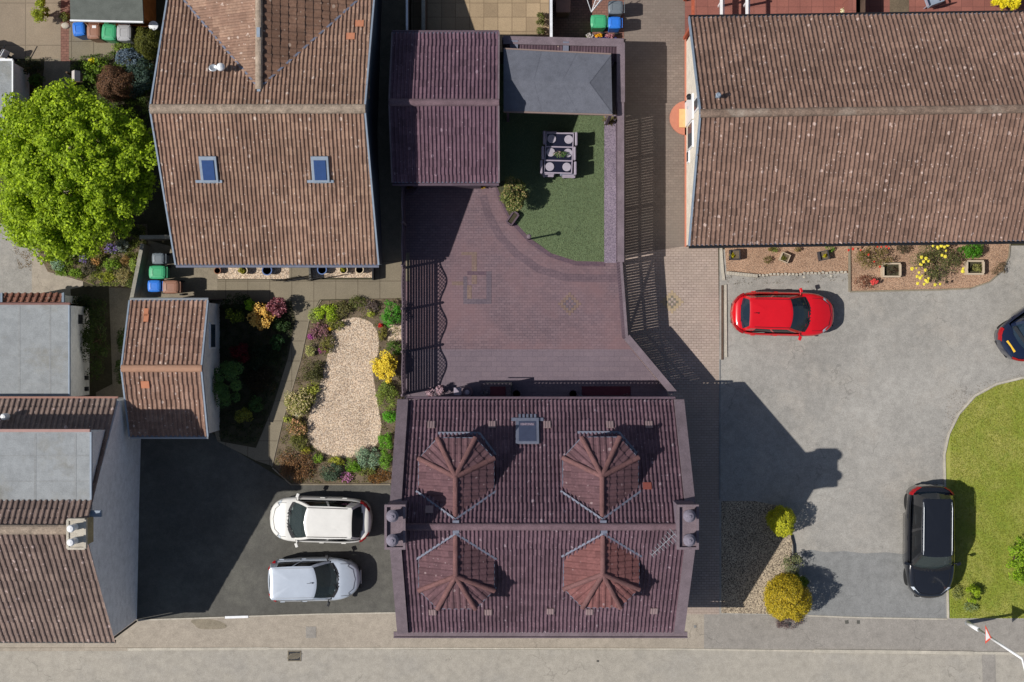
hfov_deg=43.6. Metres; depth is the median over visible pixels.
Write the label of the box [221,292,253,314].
shrub
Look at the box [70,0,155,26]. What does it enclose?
shed
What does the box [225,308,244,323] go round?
shrub
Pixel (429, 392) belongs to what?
potted plant
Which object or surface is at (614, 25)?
wheelie bin
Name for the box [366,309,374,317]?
border plant
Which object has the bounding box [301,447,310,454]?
border plant
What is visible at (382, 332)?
border plant
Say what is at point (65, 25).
rock
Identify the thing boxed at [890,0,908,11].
grey yard
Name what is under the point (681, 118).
step block
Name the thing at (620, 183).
slatted fence
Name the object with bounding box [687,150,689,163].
window
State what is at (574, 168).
garden chair
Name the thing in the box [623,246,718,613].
driveway
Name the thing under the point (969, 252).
shrub
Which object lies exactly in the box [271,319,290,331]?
shrub
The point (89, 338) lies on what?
ivy
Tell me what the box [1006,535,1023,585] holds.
shrub
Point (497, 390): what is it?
door mat
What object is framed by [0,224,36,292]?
yard
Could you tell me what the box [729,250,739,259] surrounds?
plant pot
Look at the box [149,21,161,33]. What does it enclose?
water butt
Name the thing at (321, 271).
plant pot
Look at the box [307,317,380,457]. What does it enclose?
gravel island
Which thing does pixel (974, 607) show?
plant
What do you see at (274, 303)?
shrub
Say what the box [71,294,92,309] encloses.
ivy
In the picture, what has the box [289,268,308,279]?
doorstep slab
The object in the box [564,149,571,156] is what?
place mat
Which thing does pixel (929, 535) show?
parked car
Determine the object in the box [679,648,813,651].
kerb
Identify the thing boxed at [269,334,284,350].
shrub
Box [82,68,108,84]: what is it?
shrub
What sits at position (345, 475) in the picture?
border plant
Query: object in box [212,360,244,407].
shrub
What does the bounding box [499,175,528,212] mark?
shrub
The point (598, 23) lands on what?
wheelie bin
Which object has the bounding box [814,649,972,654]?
kerb
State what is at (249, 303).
shrub
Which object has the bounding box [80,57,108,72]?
shrub
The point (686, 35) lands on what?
pergola
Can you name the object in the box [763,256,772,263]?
plant
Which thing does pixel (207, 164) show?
roof window
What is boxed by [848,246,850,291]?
edging
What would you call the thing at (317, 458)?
border plant
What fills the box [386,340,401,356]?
border plant
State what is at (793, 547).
edging
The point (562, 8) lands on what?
storage box
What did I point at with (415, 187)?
door
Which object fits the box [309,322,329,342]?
border plant
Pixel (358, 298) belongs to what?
border plant
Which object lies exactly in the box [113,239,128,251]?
border plant
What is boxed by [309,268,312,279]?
garden wall
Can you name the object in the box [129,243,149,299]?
garden wall
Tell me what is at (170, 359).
garage
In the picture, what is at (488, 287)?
paving pattern
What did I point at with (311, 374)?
border plant
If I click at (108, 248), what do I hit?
border plant
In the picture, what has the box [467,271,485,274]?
paving pattern
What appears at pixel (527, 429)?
roof window
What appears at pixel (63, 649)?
kerb
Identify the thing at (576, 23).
red yard
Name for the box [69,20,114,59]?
path
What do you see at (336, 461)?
border plant
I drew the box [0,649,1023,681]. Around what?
road
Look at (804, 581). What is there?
shrub
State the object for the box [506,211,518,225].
planter
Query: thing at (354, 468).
border plant
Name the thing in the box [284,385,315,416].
border plant
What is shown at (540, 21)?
shrub
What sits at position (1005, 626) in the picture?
pavement patch
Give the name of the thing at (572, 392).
plant pot
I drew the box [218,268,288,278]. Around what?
gravel strip
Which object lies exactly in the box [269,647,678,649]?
kerb
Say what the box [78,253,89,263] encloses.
border plant
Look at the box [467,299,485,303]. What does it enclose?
paving pattern
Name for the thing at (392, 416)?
border plant
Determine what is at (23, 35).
yard
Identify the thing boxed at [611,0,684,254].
driveway
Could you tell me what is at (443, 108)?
garage
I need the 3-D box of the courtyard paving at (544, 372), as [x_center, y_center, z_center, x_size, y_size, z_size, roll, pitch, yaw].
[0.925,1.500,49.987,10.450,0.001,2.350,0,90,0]
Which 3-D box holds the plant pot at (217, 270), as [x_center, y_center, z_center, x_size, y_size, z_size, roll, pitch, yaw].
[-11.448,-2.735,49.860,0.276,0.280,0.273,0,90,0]
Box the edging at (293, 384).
[271,300,321,466]
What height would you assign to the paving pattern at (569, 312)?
0.008 m
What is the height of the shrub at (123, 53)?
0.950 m
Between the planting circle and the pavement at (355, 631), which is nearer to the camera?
the planting circle
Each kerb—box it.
[0,648,127,650]
[128,647,268,650]
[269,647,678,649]
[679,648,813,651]
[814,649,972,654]
[943,376,1023,618]
[973,651,1023,654]
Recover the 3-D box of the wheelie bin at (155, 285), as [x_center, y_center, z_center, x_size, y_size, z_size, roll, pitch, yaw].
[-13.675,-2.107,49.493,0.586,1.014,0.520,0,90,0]
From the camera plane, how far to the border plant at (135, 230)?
49.45 m
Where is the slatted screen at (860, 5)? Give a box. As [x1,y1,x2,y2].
[856,0,864,11]
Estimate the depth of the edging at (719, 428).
49.97 m
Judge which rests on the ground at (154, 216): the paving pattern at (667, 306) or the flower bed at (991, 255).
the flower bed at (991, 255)
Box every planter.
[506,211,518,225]
[880,263,900,277]
[964,260,984,274]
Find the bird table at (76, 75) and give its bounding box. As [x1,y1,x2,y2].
[66,70,82,81]
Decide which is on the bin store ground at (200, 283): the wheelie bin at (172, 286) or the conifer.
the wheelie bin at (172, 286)
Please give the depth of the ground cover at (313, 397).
49.97 m
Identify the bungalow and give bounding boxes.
[685,10,1023,248]
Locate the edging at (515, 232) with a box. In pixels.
[492,187,602,269]
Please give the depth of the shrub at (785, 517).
48.86 m
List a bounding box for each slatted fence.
[616,102,623,263]
[616,262,627,336]
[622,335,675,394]
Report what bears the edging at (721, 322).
on the forecourt
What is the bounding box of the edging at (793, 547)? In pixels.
[791,535,795,564]
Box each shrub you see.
[15,56,43,74]
[27,73,45,86]
[31,0,50,22]
[59,11,69,21]
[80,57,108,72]
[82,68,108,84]
[96,65,139,103]
[112,42,133,51]
[115,48,143,66]
[125,57,153,98]
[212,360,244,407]
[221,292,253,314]
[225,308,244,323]
[228,342,249,363]
[234,407,253,421]
[244,298,254,310]
[246,302,274,330]
[247,395,263,412]
[266,297,286,317]
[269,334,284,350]
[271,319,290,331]
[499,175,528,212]
[536,12,544,18]
[536,19,544,26]
[536,27,545,34]
[765,505,795,537]
[781,553,803,574]
[784,572,809,591]
[957,244,983,259]
[965,583,980,603]
[990,0,1020,9]
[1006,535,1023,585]
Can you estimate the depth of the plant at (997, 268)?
49.74 m
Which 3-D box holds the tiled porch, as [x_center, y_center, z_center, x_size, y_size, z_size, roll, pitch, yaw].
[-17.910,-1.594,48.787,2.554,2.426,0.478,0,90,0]
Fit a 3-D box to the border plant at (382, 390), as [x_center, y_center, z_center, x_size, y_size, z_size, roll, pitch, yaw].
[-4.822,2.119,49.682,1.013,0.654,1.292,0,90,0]
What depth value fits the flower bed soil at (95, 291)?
49.98 m
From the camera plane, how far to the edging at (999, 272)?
49.95 m
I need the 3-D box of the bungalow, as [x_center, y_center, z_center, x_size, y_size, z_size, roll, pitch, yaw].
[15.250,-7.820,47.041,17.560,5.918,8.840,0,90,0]
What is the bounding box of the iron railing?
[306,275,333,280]
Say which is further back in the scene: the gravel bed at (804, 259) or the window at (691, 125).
the gravel bed at (804, 259)
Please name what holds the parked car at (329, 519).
on the driveway at (211, 543)
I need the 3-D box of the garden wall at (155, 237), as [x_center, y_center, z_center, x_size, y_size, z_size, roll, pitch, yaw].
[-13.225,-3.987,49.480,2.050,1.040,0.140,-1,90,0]
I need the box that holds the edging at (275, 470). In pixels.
[272,468,389,484]
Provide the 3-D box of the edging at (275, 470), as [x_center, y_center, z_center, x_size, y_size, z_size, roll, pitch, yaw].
[-7.093,5.543,49.969,4.668,0.062,0.590,8,90,0]
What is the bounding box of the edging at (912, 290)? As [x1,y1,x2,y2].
[851,288,969,291]
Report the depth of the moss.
49.98 m
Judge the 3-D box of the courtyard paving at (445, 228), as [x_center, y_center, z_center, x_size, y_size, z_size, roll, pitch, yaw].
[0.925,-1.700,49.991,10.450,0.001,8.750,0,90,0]
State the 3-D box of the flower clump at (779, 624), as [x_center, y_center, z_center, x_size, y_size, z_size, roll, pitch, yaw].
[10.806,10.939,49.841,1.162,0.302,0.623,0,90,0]
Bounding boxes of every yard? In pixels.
[0,0,60,58]
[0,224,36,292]
[552,0,623,38]
[685,0,1023,38]
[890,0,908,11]
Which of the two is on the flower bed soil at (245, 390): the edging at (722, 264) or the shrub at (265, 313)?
the shrub at (265, 313)
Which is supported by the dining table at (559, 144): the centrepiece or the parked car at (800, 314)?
the centrepiece
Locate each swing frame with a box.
[718,0,723,13]
[743,0,749,13]
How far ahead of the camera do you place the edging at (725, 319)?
49.94 m
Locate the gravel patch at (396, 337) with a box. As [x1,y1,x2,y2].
[388,325,400,340]
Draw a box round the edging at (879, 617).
[808,615,947,619]
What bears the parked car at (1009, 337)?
on the forecourt
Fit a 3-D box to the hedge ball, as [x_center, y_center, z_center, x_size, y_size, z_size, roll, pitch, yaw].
[-13.909,-11.485,49.281,1.312,1.459,1.269,0,90,0]
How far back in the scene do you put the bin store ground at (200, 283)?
49.99 m
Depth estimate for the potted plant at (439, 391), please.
49.45 m
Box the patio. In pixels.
[411,0,548,51]
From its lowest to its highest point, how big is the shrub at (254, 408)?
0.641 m
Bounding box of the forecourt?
[719,246,1023,619]
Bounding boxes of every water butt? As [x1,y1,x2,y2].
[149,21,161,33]
[462,387,472,395]
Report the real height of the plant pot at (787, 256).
0.304 m
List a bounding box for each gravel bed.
[721,501,798,613]
[725,246,847,275]
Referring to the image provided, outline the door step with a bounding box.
[483,383,510,395]
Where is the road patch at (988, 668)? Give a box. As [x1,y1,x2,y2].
[982,654,995,681]
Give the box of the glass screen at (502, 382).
[486,382,511,394]
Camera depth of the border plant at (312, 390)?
49.71 m
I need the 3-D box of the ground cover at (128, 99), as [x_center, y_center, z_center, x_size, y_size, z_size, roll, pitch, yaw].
[-15.604,-9.585,49.884,3.261,0.245,4.000,0,90,0]
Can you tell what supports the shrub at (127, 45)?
on the ground at (154, 216)
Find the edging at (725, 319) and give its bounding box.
[724,284,726,356]
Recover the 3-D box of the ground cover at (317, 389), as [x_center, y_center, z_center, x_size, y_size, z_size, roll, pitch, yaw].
[-6.792,1.943,49.945,5.029,0.102,7.254,0,90,0]
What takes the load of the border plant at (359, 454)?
on the flower bed soil at (396, 379)
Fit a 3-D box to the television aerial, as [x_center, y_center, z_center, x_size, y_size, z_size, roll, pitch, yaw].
[5.098,6.815,43.045,0.478,0.902,1.086,39,90,0]
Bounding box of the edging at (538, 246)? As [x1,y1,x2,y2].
[496,187,604,265]
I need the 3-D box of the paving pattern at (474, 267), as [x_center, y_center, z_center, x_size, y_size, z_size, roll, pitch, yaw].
[-1.475,-2.788,49.983,0.200,0.001,1.125,0,90,0]
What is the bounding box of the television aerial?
[650,529,676,556]
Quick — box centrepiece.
[553,151,567,157]
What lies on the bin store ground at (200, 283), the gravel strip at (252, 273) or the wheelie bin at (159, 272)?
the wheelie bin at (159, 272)
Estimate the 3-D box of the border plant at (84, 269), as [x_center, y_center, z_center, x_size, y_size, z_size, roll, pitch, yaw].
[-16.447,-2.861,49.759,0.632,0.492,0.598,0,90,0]
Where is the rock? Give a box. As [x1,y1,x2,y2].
[61,22,70,28]
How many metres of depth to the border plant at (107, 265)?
49.61 m
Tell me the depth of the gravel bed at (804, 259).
49.98 m
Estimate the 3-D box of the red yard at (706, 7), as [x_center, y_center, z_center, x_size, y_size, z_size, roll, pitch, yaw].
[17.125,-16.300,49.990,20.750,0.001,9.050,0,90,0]
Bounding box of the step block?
[679,109,685,127]
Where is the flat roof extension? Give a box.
[0,303,88,395]
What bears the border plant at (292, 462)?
on the flower bed soil at (396, 379)
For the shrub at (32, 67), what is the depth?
49.37 m
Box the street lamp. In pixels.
[964,620,1023,667]
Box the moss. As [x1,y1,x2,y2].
[14,246,31,270]
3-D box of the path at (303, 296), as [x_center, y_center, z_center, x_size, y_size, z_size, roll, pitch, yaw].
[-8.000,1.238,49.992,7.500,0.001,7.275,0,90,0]
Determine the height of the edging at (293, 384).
0.042 m
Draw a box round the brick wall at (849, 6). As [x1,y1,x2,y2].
[842,0,855,12]
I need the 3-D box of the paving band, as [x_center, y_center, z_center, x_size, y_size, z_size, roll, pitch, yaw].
[1.230,-3.474,49.993,6.524,0.014,1.636,31,90,0]
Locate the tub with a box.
[404,186,417,194]
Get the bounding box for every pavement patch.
[191,619,226,628]
[976,619,1023,633]
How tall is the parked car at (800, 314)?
1.574 m
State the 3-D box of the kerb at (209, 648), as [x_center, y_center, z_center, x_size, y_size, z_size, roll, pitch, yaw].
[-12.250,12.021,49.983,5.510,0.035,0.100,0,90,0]
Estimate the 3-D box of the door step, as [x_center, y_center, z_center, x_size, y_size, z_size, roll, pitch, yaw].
[-0.575,1.900,49.900,1.100,0.160,0.550,0,90,0]
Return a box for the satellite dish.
[209,63,224,70]
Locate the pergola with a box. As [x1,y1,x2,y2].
[683,0,694,39]
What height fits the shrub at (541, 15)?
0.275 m
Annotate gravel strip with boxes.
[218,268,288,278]
[312,268,371,277]
[604,115,615,262]
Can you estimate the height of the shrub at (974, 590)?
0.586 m
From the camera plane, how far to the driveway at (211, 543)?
49.99 m
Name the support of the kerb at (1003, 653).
on the road
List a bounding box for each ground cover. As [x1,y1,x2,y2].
[38,224,146,286]
[69,45,152,131]
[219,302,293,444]
[274,298,401,482]
[276,298,401,482]
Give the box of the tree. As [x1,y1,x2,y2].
[0,77,160,264]
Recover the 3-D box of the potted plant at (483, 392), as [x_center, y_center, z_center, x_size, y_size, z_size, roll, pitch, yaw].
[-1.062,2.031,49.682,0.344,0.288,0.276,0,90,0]
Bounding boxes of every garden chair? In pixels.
[540,160,555,175]
[541,146,544,159]
[543,131,558,144]
[560,161,576,176]
[563,132,577,147]
[573,147,575,161]
[923,0,944,8]
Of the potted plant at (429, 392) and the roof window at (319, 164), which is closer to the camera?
the roof window at (319, 164)
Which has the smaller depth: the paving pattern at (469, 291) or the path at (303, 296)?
the paving pattern at (469, 291)
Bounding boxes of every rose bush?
[848,246,892,269]
[854,275,878,289]
[908,245,964,285]
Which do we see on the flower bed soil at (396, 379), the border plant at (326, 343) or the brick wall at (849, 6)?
the border plant at (326, 343)
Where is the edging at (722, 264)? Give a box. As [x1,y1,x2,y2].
[720,248,724,279]
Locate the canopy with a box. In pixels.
[504,48,612,124]
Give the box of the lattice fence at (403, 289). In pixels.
[401,186,406,396]
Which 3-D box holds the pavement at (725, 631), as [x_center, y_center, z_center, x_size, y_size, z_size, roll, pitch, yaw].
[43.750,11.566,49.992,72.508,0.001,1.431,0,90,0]
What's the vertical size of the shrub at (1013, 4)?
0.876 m
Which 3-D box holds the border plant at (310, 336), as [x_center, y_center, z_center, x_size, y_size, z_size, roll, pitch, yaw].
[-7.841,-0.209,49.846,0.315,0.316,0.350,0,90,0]
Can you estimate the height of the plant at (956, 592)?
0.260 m
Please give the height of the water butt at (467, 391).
0.820 m
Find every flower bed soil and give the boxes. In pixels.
[39,224,147,288]
[70,282,111,395]
[219,301,295,447]
[273,298,403,483]
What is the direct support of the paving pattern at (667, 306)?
on the driveway at (679, 346)
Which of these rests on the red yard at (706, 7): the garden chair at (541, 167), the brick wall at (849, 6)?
the brick wall at (849, 6)
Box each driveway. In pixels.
[137,433,394,618]
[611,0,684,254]
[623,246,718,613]
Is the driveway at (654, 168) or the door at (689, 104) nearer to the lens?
the door at (689, 104)
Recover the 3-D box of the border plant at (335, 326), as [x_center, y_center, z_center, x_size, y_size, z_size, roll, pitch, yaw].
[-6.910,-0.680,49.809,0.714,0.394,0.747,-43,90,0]
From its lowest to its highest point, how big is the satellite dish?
0.680 m
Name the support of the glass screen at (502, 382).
on the courtyard paving at (544, 372)
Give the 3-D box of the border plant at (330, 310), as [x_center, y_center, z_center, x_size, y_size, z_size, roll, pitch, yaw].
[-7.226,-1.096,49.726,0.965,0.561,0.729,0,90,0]
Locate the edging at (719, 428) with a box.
[719,359,719,498]
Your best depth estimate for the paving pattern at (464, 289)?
49.98 m
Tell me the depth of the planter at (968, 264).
49.76 m
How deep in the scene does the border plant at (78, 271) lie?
49.72 m
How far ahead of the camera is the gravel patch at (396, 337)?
49.98 m
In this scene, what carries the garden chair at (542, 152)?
on the lawn at (535, 190)
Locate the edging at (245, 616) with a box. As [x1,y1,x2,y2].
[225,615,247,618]
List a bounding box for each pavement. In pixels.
[0,613,703,648]
[704,614,1023,651]
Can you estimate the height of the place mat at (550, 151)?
0.014 m
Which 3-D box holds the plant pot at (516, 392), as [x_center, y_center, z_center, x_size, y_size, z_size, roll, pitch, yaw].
[0.174,2.058,49.800,0.360,0.400,0.357,0,90,0]
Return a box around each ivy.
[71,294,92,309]
[80,298,110,381]
[113,327,124,383]
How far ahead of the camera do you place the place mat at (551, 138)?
49.23 m
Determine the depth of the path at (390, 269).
49.99 m
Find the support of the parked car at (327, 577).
on the driveway at (211, 543)
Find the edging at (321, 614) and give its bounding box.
[248,612,394,616]
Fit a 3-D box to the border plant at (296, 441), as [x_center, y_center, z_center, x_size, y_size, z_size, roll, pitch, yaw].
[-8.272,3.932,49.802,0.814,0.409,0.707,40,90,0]
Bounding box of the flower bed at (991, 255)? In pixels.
[851,244,1008,290]
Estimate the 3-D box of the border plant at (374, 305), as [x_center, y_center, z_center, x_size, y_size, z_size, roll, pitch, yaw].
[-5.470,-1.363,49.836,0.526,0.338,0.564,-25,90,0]
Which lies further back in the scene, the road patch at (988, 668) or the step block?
the road patch at (988, 668)
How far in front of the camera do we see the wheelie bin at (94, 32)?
49.01 m
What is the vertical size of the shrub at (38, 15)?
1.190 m
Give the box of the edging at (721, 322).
[721,285,722,359]
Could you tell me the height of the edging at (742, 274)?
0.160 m
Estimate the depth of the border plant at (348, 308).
49.72 m
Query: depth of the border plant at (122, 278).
49.69 m
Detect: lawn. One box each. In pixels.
[499,64,603,261]
[946,379,1023,617]
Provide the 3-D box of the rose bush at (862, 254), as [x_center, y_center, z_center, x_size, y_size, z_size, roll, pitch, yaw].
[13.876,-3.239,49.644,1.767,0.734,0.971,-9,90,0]
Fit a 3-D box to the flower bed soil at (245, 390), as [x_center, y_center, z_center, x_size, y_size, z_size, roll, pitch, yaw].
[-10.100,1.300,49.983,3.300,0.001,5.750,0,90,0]
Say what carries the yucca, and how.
on the gravel strip at (609, 193)
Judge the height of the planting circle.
0.001 m
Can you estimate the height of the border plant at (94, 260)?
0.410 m
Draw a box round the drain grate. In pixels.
[287,651,301,660]
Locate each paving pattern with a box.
[461,252,476,254]
[463,276,466,303]
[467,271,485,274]
[467,285,471,298]
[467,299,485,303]
[472,255,476,283]
[486,271,491,303]
[558,292,580,314]
[563,298,575,309]
[661,290,683,312]
[666,296,677,307]
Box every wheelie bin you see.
[72,22,88,39]
[87,23,105,42]
[101,23,120,43]
[117,23,138,43]
[148,280,165,293]
[149,266,171,279]
[152,253,170,265]
[163,280,184,294]
[590,15,607,34]
[608,1,624,19]
[608,17,622,34]
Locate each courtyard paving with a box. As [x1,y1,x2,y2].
[404,349,667,399]
[406,187,666,391]
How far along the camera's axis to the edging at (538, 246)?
49.98 m
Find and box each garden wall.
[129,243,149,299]
[139,235,169,239]
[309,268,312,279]
[372,268,374,279]
[422,0,426,29]
[502,36,624,108]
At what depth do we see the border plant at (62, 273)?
49.75 m
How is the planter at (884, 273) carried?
on the flower bed at (991, 255)
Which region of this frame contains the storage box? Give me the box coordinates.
[556,0,569,16]
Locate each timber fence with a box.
[406,0,410,29]
[549,0,552,36]
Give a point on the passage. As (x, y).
(393, 14)
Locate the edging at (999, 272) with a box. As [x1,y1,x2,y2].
[970,244,1010,288]
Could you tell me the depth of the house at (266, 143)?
45.59 m
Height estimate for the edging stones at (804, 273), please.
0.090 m
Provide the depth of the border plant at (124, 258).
49.71 m
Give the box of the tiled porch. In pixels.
[0,292,77,303]
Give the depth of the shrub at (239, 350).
49.37 m
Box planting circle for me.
[497,180,519,215]
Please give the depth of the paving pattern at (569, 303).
49.98 m
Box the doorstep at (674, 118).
[670,101,685,134]
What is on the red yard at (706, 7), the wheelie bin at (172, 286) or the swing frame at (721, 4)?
the swing frame at (721, 4)
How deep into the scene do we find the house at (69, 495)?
45.43 m
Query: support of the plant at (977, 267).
in the planter at (968, 264)
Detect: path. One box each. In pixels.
[32,251,82,295]
[36,59,69,250]
[61,0,69,60]
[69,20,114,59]
[96,287,130,396]
[212,280,401,465]
[374,253,409,280]
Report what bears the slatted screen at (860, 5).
on the red yard at (706, 7)
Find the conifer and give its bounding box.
[762,571,812,622]
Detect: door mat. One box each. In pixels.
[490,386,505,395]
[582,386,629,395]
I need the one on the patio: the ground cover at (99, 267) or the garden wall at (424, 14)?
the garden wall at (424, 14)
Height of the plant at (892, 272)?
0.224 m
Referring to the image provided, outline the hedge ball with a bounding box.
[134,26,160,60]
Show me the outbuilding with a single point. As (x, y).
(13, 77)
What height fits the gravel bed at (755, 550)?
0.001 m
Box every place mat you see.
[545,162,553,170]
[546,148,554,156]
[547,135,555,142]
[562,163,570,170]
[564,135,572,143]
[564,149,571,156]
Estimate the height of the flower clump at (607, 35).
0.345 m
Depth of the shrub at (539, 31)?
49.73 m
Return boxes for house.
[0,396,140,642]
[149,0,382,267]
[384,396,698,637]
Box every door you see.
[413,186,480,188]
[685,93,693,126]
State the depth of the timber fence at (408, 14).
48.64 m
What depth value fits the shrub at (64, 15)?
49.55 m
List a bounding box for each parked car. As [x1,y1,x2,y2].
[268,554,361,606]
[270,493,372,547]
[730,288,833,340]
[902,484,960,597]
[994,306,1023,360]
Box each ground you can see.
[0,0,1023,649]
[140,240,217,300]
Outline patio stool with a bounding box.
[454,387,461,394]
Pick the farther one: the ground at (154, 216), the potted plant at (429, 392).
the ground at (154, 216)
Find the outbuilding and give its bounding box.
[0,58,28,136]
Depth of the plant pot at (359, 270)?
49.70 m
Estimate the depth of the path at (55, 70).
49.99 m
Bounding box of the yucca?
[602,116,616,125]
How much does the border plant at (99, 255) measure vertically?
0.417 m
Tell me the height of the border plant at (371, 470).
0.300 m
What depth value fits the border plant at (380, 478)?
49.90 m
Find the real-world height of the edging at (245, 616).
0.050 m
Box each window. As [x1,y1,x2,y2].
[195,156,221,182]
[209,322,214,348]
[307,156,333,182]
[511,414,542,443]
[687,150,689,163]
[688,120,693,150]
[694,97,698,112]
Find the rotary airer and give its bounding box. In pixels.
[587,0,601,11]
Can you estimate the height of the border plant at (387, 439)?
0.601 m
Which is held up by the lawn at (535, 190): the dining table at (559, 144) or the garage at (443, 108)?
the dining table at (559, 144)
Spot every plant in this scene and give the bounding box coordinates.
[50,255,64,270]
[54,267,71,276]
[57,254,73,265]
[69,267,82,278]
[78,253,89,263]
[81,260,95,274]
[89,252,105,261]
[90,258,100,265]
[95,270,114,281]
[97,246,109,255]
[103,257,120,271]
[104,243,119,253]
[113,220,142,238]
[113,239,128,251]
[113,266,132,284]
[119,254,129,265]
[125,272,133,287]
[129,256,136,271]
[277,447,317,482]
[283,416,292,422]
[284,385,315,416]
[286,417,308,437]
[287,434,309,451]
[301,361,323,383]
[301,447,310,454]
[305,343,315,356]
[307,307,320,322]
[307,332,313,339]
[307,380,320,394]
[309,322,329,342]
[313,303,337,321]
[313,454,323,462]
[319,335,334,353]
[319,462,342,482]
[324,315,345,331]
[328,456,343,465]
[333,299,353,317]
[339,471,353,482]
[344,457,361,472]
[348,295,367,307]
[354,446,380,469]
[359,465,376,475]
[364,300,377,311]
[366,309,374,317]
[368,469,391,483]
[369,349,398,383]
[375,380,400,410]
[378,324,387,340]
[378,432,392,450]
[379,300,401,327]
[379,446,392,469]
[382,410,395,423]
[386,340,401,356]
[426,387,434,395]
[435,385,444,394]
[480,390,488,395]
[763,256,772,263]
[886,267,896,274]
[895,245,909,254]
[952,584,963,600]
[964,602,977,612]
[971,264,981,272]
[991,260,1005,274]
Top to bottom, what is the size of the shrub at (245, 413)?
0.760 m
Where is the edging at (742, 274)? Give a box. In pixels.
[727,271,757,277]
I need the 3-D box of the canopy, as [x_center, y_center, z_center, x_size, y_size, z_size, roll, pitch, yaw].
[1.713,-9.625,48.595,4.049,2.770,2.510,0,90,0]
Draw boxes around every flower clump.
[586,33,593,37]
[594,33,603,37]
[605,33,614,37]
[776,618,803,629]
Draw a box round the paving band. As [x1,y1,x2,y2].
[479,194,617,281]
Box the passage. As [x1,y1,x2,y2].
[377,0,405,252]
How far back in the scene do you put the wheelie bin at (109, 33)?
49.00 m
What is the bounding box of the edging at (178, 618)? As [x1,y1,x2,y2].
[136,617,223,620]
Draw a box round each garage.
[120,298,219,438]
[388,30,499,188]
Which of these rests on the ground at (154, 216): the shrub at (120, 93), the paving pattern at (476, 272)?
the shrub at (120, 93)
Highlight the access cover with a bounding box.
[306,626,315,637]
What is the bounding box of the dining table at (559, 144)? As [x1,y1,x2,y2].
[543,132,573,173]
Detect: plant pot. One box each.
[214,268,220,273]
[239,268,247,274]
[262,268,271,274]
[317,268,326,274]
[339,268,347,273]
[355,268,363,273]
[512,389,520,395]
[568,389,577,395]
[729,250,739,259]
[778,252,790,263]
[817,250,829,260]
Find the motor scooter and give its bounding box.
[0,45,16,61]
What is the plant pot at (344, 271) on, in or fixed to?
on the gravel strip at (350, 273)
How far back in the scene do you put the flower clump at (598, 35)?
49.55 m
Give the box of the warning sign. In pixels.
[985,625,990,643]
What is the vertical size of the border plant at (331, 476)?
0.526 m
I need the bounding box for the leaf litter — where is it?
[727,275,847,284]
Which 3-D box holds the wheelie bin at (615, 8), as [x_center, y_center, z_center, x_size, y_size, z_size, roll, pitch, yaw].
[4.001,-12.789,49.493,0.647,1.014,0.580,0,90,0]
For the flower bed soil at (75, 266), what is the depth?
49.98 m
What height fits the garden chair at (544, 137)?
0.870 m
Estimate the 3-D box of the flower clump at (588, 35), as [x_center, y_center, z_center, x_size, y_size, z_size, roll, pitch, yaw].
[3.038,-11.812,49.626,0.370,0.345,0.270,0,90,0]
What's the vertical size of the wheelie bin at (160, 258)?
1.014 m
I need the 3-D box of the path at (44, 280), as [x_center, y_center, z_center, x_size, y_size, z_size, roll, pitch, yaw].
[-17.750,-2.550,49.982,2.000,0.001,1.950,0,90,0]
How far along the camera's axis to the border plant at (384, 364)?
49.25 m
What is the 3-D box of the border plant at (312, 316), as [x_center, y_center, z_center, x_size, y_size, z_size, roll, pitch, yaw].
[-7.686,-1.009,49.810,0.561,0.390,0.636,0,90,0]
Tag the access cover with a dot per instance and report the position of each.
(310, 631)
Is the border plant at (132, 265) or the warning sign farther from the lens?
the border plant at (132, 265)
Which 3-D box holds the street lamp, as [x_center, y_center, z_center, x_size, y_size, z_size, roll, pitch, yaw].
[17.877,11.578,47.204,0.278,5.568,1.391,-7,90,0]
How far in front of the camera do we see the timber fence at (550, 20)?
48.16 m
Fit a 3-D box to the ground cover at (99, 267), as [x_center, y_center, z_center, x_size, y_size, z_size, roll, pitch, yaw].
[-16.351,-3.309,49.886,4.231,0.227,2.479,0,90,0]
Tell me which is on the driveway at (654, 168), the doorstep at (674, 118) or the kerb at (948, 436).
the doorstep at (674, 118)
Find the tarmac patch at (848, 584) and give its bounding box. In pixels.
[800,550,946,617]
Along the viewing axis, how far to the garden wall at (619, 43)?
47.92 m
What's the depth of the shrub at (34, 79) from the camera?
49.41 m
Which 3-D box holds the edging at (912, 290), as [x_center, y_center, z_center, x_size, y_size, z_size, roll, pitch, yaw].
[15.538,-1.978,49.969,4.683,0.062,0.080,-2,90,0]
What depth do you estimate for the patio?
49.99 m
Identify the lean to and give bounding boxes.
[505,40,616,68]
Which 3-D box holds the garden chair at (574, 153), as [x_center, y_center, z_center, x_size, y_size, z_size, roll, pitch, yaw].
[2.148,-7.208,49.565,0.625,0.870,0.550,0,90,0]
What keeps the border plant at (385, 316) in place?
on the flower bed soil at (396, 379)
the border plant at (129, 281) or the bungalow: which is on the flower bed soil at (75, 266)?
the border plant at (129, 281)
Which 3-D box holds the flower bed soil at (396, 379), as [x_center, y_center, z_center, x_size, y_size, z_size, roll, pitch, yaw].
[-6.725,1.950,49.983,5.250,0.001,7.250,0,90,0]
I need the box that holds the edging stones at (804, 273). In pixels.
[758,271,846,276]

